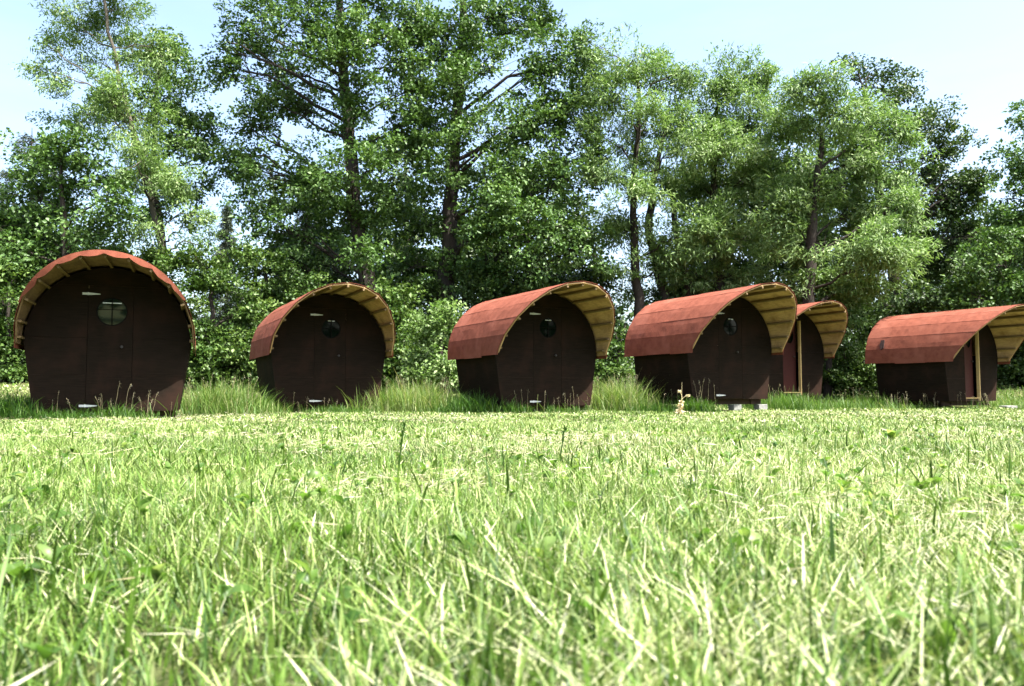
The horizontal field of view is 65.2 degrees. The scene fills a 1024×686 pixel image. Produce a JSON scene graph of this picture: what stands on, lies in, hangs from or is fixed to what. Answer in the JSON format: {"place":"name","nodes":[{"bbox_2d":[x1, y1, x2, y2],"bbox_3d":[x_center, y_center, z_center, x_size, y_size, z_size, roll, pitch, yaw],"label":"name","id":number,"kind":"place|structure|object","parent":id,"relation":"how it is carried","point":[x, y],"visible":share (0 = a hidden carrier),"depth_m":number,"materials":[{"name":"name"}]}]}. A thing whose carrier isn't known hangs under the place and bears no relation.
{"place":"outdoors","nodes":[
{"label":"outdoors","id":0,"kind":"place"},
{"bbox_2d":[294,211,322,247],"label":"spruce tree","id":1,"kind":"object","parent":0,"point":[298,217],"depth_m":37.25,"materials":[{"name":"green plant"}]},
{"bbox_2d":[0,380,1023,685],"bbox_3d":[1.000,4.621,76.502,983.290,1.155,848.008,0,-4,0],"label":"ground","id":2,"kind":"structure","parent":0,"point":[224,655],"depth_m":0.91,"materials":[{"name":"green plant"}]},
{"bbox_2d":[0,250,40,382],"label":"shrub","id":3,"kind":"object","parent":2,"relation":"on","point":[13,367],"visible":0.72,"depth_m":22.45,"materials":[{"name":"green plant"}]},
{"bbox_2d":[0,561,45,580],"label":"broadleaf weed","id":4,"kind":"object","parent":2,"relation":"on","point":[13,568],"visible":0.84,"depth_m":1.19,"materials":[{"name":"green plant"}]},
{"bbox_2d":[0,132,81,260],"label":"pine tree","id":5,"kind":"object","parent":2,"relation":"on","point":[23,138],"visible":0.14,"depth_m":34.46,"materials":[{"name":"green plant"}]},
{"bbox_2d":[0,199,138,362],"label":"background tree","id":6,"kind":"object","parent":2,"relation":"on","point":[119,244],"visible":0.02,"depth_m":34.82,"materials":[{"name":"green plant"}]},
{"bbox_2d":[0,119,148,330],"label":"alder tree","id":7,"kind":"object","parent":2,"relation":"on","point":[16,223],"visible":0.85,"depth_m":23.69,"materials":[{"name":"green plant"}]},
{"bbox_2d":[79,583,120,607],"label":"broadleaf weed","id":8,"kind":"object","parent":2,"relation":"on","point":[99,589],"visible":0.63,"depth_m":1.06,"materials":[{"name":"green plant"}]},
{"bbox_2d":[13,250,195,418],"bbox_3d":[-6.953,-0.026,13.959,2.696,2.636,3.565,1,-4,-22],"label":"barrel roof cabin","id":9,"kind":"object","parent":2,"relation":"on","point":[90,327],"visible":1,"depth_m":13.41,"materials":[{"name":"brown wood"}]},
{"bbox_2d":[79,285,133,410],"bbox_3d":[-6.798,0.084,13.432,0.775,2.088,0.092,1,-4,-22],"label":"door","id":10,"kind":"structure","parent":9,"relation":"in","point":[111,308],"depth_m":13.46,"materials":[{"name":"brown wood"}]},
{"bbox_2d":[0,243,219,366],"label":"shrub","id":11,"kind":"object","parent":2,"relation":"on","point":[148,258],"visible":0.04,"depth_m":24.72,"materials":[{"name":"green plant"}]},
{"bbox_2d":[11,0,228,274],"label":"willow tree","id":12,"kind":"object","parent":2,"relation":"on","point":[109,95],"visible":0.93,"depth_m":25.32,"materials":[{"name":"green plant"}]},
{"bbox_2d":[113,24,233,246],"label":"alder tree","id":13,"kind":"object","parent":2,"relation":"on","point":[194,146],"visible":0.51,"depth_m":27.57,"materials":[{"name":"green plant"}]},
{"bbox_2d":[150,229,278,391],"bbox_3d":[-8.315,-0.924,23.125,3.894,4.816,3.162,2,-4,-35],"label":"shrub","id":14,"kind":"object","parent":2,"relation":"on","point":[216,357],"visible":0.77,"depth_m":22.86,"materials":[{"name":"green plant"}]},
{"bbox_2d":[198,205,252,368],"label":"spruce tree","id":15,"kind":"object","parent":2,"relation":"on","point":[228,227],"visible":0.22,"depth_m":38.20,"materials":[{"name":"green plant"}]},
{"bbox_2d":[214,243,350,328],"bbox_3d":[-7.008,-0.873,24.932,4.310,4.666,2.499,0,-4,0],"label":"shrub","id":16,"kind":"object","parent":2,"relation":"on","point":[272,265],"visible":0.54,"depth_m":24.75,"materials":[{"name":"green plant"}]},
{"bbox_2d":[221,150,388,359],"bbox_3d":[-8.407,-3.134,35.070,8.175,10.261,6.709,0,-4,0],"label":"background tree","id":17,"kind":"object","parent":2,"relation":"on","point":[270,183],"visible":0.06,"depth_m":34.66,"materials":[{"name":"green plant"}]},
{"bbox_2d":[249,282,395,410],"bbox_3d":[-4.169,0.179,17.890,2.689,2.633,3.777,2,-4,-27],"label":"barrel roof cabin","id":18,"kind":"object","parent":2,"relation":"on","point":[320,346],"visible":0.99,"depth_m":17.48,"materials":[{"name":"brown wood"}]},
{"bbox_2d":[309,308,345,404],"bbox_3d":[-4.010,0.294,17.476,0.775,2.088,0.090,2,-4,-27],"label":"door","id":19,"kind":"structure","parent":18,"relation":"in","point":[330,324],"depth_m":17.51,"materials":[{"name":"brown wood"}]},
{"bbox_2d":[196,0,454,390],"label":"alder tree","id":20,"kind":"object","parent":2,"relation":"on","point":[347,38],"visible":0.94,"depth_m":25.84,"materials":[{"name":"green plant"}]},
{"bbox_2d":[321,585,353,619],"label":"broadleaf weed","id":21,"kind":"object","parent":2,"relation":"on","point":[347,589],"visible":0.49,"depth_m":0.98,"materials":[{"name":"green plant"}]},
{"bbox_2d":[272,265,458,388],"bbox_3d":[-4.547,-0.433,26.554,6.882,4.501,4.656,0,-4,0],"label":"shrub","id":22,"kind":"object","parent":2,"relation":"on","point":[432,284],"visible":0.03,"depth_m":26.60,"materials":[{"name":"green plant"}]},
{"bbox_2d":[361,270,431,393],"bbox_3d":[-3.611,-0.277,24.335,3.129,3.842,2.645,2,-4,-27],"label":"shrub","id":23,"kind":"object","parent":2,"relation":"on","point":[393,300],"visible":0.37,"depth_m":24.13,"materials":[{"name":"green plant"}]},
{"bbox_2d":[397,421,405,472],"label":"grass stalk","id":24,"kind":"object","parent":2,"relation":"on","point":[402,433],"depth_m":2.58,"materials":[{"name":"green plant"}]},
{"bbox_2d":[333,131,500,347],"bbox_3d":[-3.859,-3.507,33.531,8.329,11.138,5.070,-1,-4,14],"label":"background tree","id":25,"kind":"object","parent":2,"relation":"on","point":[395,179],"visible":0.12,"depth_m":33.25,"materials":[{"name":"green plant"}]},
{"bbox_2d":[396,295,467,393],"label":"shrub","id":26,"kind":"object","parent":2,"relation":"on","point":[438,365],"visible":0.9,"depth_m":22.19,"materials":[{"name":"green plant"}]},
{"bbox_2d":[374,0,628,391],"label":"alder tree","id":27,"kind":"object","parent":2,"relation":"on","point":[457,64],"visible":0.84,"depth_m":26.23,"materials":[{"name":"green plant"}]},
{"bbox_2d":[0,424,1023,660],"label":"turf weeds","id":28,"kind":"object","parent":2,"relation":"on","point":[153,571],"visible":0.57,"depth_m":1.72,"materials":[{"name":"green plant"}]},
{"bbox_2d":[0,368,1023,420],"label":"tall grass","id":29,"kind":"structure","parent":2,"relation":"on","point":[15,408],"depth_m":17.16,"materials":[{"name":"green plant"}]},
{"bbox_2d":[0,411,1023,685],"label":"dry clippings","id":30,"kind":"object","parent":2,"relation":"on","point":[574,479],"visible":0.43,"depth_m":2.73,"materials":[{"name":"plant"}]},
{"bbox_2d":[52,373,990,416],"bbox_3d":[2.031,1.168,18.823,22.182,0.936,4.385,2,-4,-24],"label":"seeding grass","id":31,"kind":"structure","parent":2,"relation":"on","point":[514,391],"depth_m":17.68,"materials":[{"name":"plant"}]},
{"bbox_2d":[447,281,614,411],"bbox_3d":[0.563,0.171,17.585,2.698,2.632,3.777,2,-4,-28],"label":"barrel roof cabin","id":32,"kind":"object","parent":2,"relation":"on","point":[552,343],"visible":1,"depth_m":17.24,"materials":[{"name":"brown wood"}]},
{"bbox_2d":[530,307,560,404],"bbox_3d":[0.729,0.286,17.173,0.775,2.088,0.090,2,-4,-28],"label":"door","id":33,"kind":"structure","parent":32,"relation":"in","point":[546,321],"depth_m":17.21,"materials":[{"name":"brown wood"}]},
{"bbox_2d":[428,260,634,392],"bbox_3d":[0.773,-0.395,26.843,7.101,4.753,4.349,0,-4,0],"label":"shrub","id":34,"kind":"object","parent":2,"relation":"on","point":[514,288],"visible":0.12,"depth_m":25.73,"materials":[{"name":"green plant"}]},
{"bbox_2d":[438,130,624,320],"bbox_3d":[0.718,-3.789,35.770,8.275,12.275,8.088,0,-4,0],"label":"background tree","id":35,"kind":"object","parent":2,"relation":"on","point":[591,208],"visible":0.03,"depth_m":35.01,"materials":[{"name":"green plant"}]},
{"bbox_2d":[559,425,567,461],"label":"grass stalk","id":36,"kind":"object","parent":2,"relation":"on","point":[565,429],"depth_m":3.38,"materials":[{"name":"green plant"}]},
{"bbox_2d":[190,268,1001,390],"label":"wood","id":37,"kind":"object","parent":2,"relation":"on","point":[631,316],"visible":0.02,"depth_m":48.13,"materials":[{"name":"green plant"}]},
{"bbox_2d":[592,321,635,392],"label":"shrub","id":38,"kind":"object","parent":2,"relation":"on","point":[615,360],"visible":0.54,"depth_m":23.34,"materials":[{"name":"green plant"}]},
{"bbox_2d":[562,22,733,393],"bbox_3d":[4.260,-4.395,26.232,5.231,12.440,4.875,1,-4,-16],"label":"willow tree","id":39,"kind":"object","parent":2,"relation":"on","point":[634,184],"visible":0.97,"depth_m":25.80,"materials":[{"name":"green plant"}]},
{"bbox_2d":[628,110,693,300],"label":"willow tree","id":40,"kind":"object","parent":2,"relation":"on","point":[663,294],"visible":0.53,"depth_m":26.81,"materials":[{"name":"green plant"}]},
{"bbox_2d":[638,167,695,296],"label":"willow tree","id":41,"kind":"object","parent":2,"relation":"on","point":[673,218],"visible":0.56,"depth_m":26.63,"materials":[{"name":"green plant"}]},
{"bbox_2d":[674,390,689,414],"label":"withered plant","id":42,"kind":"object","parent":2,"relation":"on","point":[680,406],"visible":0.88,"depth_m":15.74,"materials":[{"name":"beige plant"}]},
{"bbox_2d":[624,282,796,404],"bbox_3d":[4.825,0.114,18.767,2.696,2.632,3.777,2,-4,-26],"label":"barrel roof cabin","id":43,"kind":"object","parent":2,"relation":"on","point":[725,345],"visible":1,"depth_m":18.45,"materials":[{"name":"brown wood"}]},
{"bbox_2d":[716,307,742,398],"bbox_3d":[4.978,0.228,18.349,0.775,2.088,0.090,2,-4,-26],"label":"door","id":44,"kind":"structure","parent":43,"relation":"in","point":[729,319],"depth_m":18.39,"materials":[{"name":"brown wood"}]},
{"bbox_2d":[630,115,796,321],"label":"background tree","id":45,"kind":"object","parent":2,"relation":"on","point":[754,208],"visible":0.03,"depth_m":34.68,"materials":[{"name":"green plant"}]},
{"bbox_2d":[650,39,805,294],"bbox_3d":[7.658,-4.042,27.249,6.779,11.881,4.382,2,-4,-30],"label":"willow tree","id":46,"kind":"object","parent":2,"relation":"on","point":[727,88],"visible":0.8,"depth_m":26.60,"materials":[{"name":"green plant"}]},
{"bbox_2d":[728,404,741,410],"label":"concrete block","id":47,"kind":"structure","parent":2,"relation":"on","point":[735,406],"depth_m":18.41,"materials":[{"name":"white concrete"}]},
{"bbox_2d":[624,264,869,396],"bbox_3d":[7.850,-0.434,27.388,8.208,4.751,4.180,0,-4,-7],"label":"shrub","id":48,"kind":"object","parent":2,"relation":"on","point":[673,294],"visible":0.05,"depth_m":27.36,"materials":[{"name":"green plant"}]},
{"bbox_2d":[754,404,767,409],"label":"concrete block","id":49,"kind":"structure","parent":2,"relation":"on","point":[760,406],"depth_m":18.75,"materials":[{"name":"white concrete"}]},
{"bbox_2d":[757,447,781,454],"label":"broadleaf weed","id":50,"kind":"object","parent":2,"relation":"on","point":[763,448],"visible":0.34,"depth_m":3.76,"materials":[{"name":"green plant"}]},
{"bbox_2d":[765,300,847,399],"bbox_3d":[7.608,0.287,22.711,2.697,2.634,3.777,2,-4,-27],"label":"barrel roof cabin","id":51,"kind":"object","parent":2,"relation":"on","point":[814,341],"visible":0.37,"depth_m":22.51,"materials":[{"name":"brown wood"}]},
{"bbox_2d":[783,324,796,393],"bbox_3d":[7.766,0.408,22.394,0.680,2.088,0.090,3,-5,-41],"label":"door","id":52,"kind":"structure","parent":51,"relation":"in","point":[789,353],"depth_m":22.41,"materials":[{"name":"brown paint"}]},
{"bbox_2d":[741,120,911,393],"bbox_3d":[13.502,-3.680,35.048,8.888,11.890,6.591,2,-4,-35],"label":"background tree","id":53,"kind":"object","parent":2,"relation":"on","point":[819,237],"visible":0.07,"depth_m":33.38,"materials":[{"name":"green plant"}]},
{"bbox_2d":[784,269,875,399],"bbox_3d":[10.151,-0.302,25.758,2.857,4.316,2.222,0,-4,0],"label":"shrub","id":54,"kind":"object","parent":2,"relation":"on","point":[853,310],"visible":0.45,"depth_m":25.36,"materials":[{"name":"green plant"}]},
{"bbox_2d":[741,59,946,401],"bbox_3d":[10.309,-3.354,25.332,5.883,10.449,5.680,-2,-4,34],"label":"willow tree","id":55,"kind":"object","parent":2,"relation":"on","point":[799,197],"visible":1,"depth_m":24.82,"materials":[{"name":"green plant"}]},
{"bbox_2d":[822,332,877,397],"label":"shrub","id":56,"kind":"object","parent":2,"relation":"on","point":[850,373],"visible":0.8,"depth_m":25.23,"materials":[{"name":"green plant"}]},
{"bbox_2d":[882,429,903,440],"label":"broadleaf weed","id":57,"kind":"object","parent":2,"relation":"on","point":[891,434],"visible":0.74,"depth_m":5.10,"materials":[{"name":"green plant"}]},
{"bbox_2d":[847,274,993,394],"bbox_3d":[13.380,-0.257,26.774,4.807,4.541,3.781,-2,-4,35],"label":"shrub","id":58,"kind":"object","parent":2,"relation":"on","point":[917,303],"visible":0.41,"depth_m":26.22,"materials":[{"name":"green plant"}]},
{"bbox_2d":[829,52,1020,306],"bbox_3d":[15.304,-4.601,30.139,6.616,13.032,4.680,0,-4,0],"label":"aspen tree","id":59,"kind":"object","parent":2,"relation":"on","point":[955,187],"visible":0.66,"depth_m":29.80,"materials":[{"name":"green plant"}]},
{"bbox_2d":[865,304,1023,405],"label":"barrel roof cabin","id":60,"kind":"object","parent":2,"relation":"on","point":[945,358],"visible":0.99,"depth_m":21.94,"materials":[{"name":"brown wood"}]},
{"bbox_2d":[964,337,973,397],"bbox_3d":[12.463,0.524,21.840,0.680,2.088,0.090,3,-5,-44],"label":"door","id":61,"kind":"structure","parent":60,"relation":"in","point":[968,359],"depth_m":21.84,"materials":[{"name":"brown paint"}]},
{"bbox_2d":[875,186,1023,307],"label":"background tree","id":62,"kind":"object","parent":2,"relation":"on","point":[933,230],"visible":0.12,"depth_m":33.42,"materials":[{"name":"green plant"}]},
{"bbox_2d":[930,99,1023,385],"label":"aspen tree","id":63,"kind":"object","parent":2,"relation":"on","point":[1011,278],"visible":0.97,"depth_m":25.95,"materials":[{"name":"green plant"}]},
{"bbox_2d":[978,540,1021,556],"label":"broadleaf weed","id":64,"kind":"object","parent":2,"relation":"on","point":[1007,544],"visible":0.62,"depth_m":1.24,"materials":[{"name":"green plant"}]},
{"bbox_2d":[987,296,1023,387],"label":"shrub","id":65,"kind":"object","parent":2,"relation":"on","point":[1012,372],"visible":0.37,"depth_m":26.46,"materials":[{"name":"green plant"}]},
{"bbox_2d":[0,0,1023,386],"label":"sky","id":66,"kind":"structure","parent":0,"point":[972,50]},
{"bbox_2d":[1000,405,1016,407],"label":"concrete slab","id":67,"kind":"structure","parent":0,"point":[1006,406],"depth_m":21.45,"materials":[{"name":"white concrete"}]}
]}

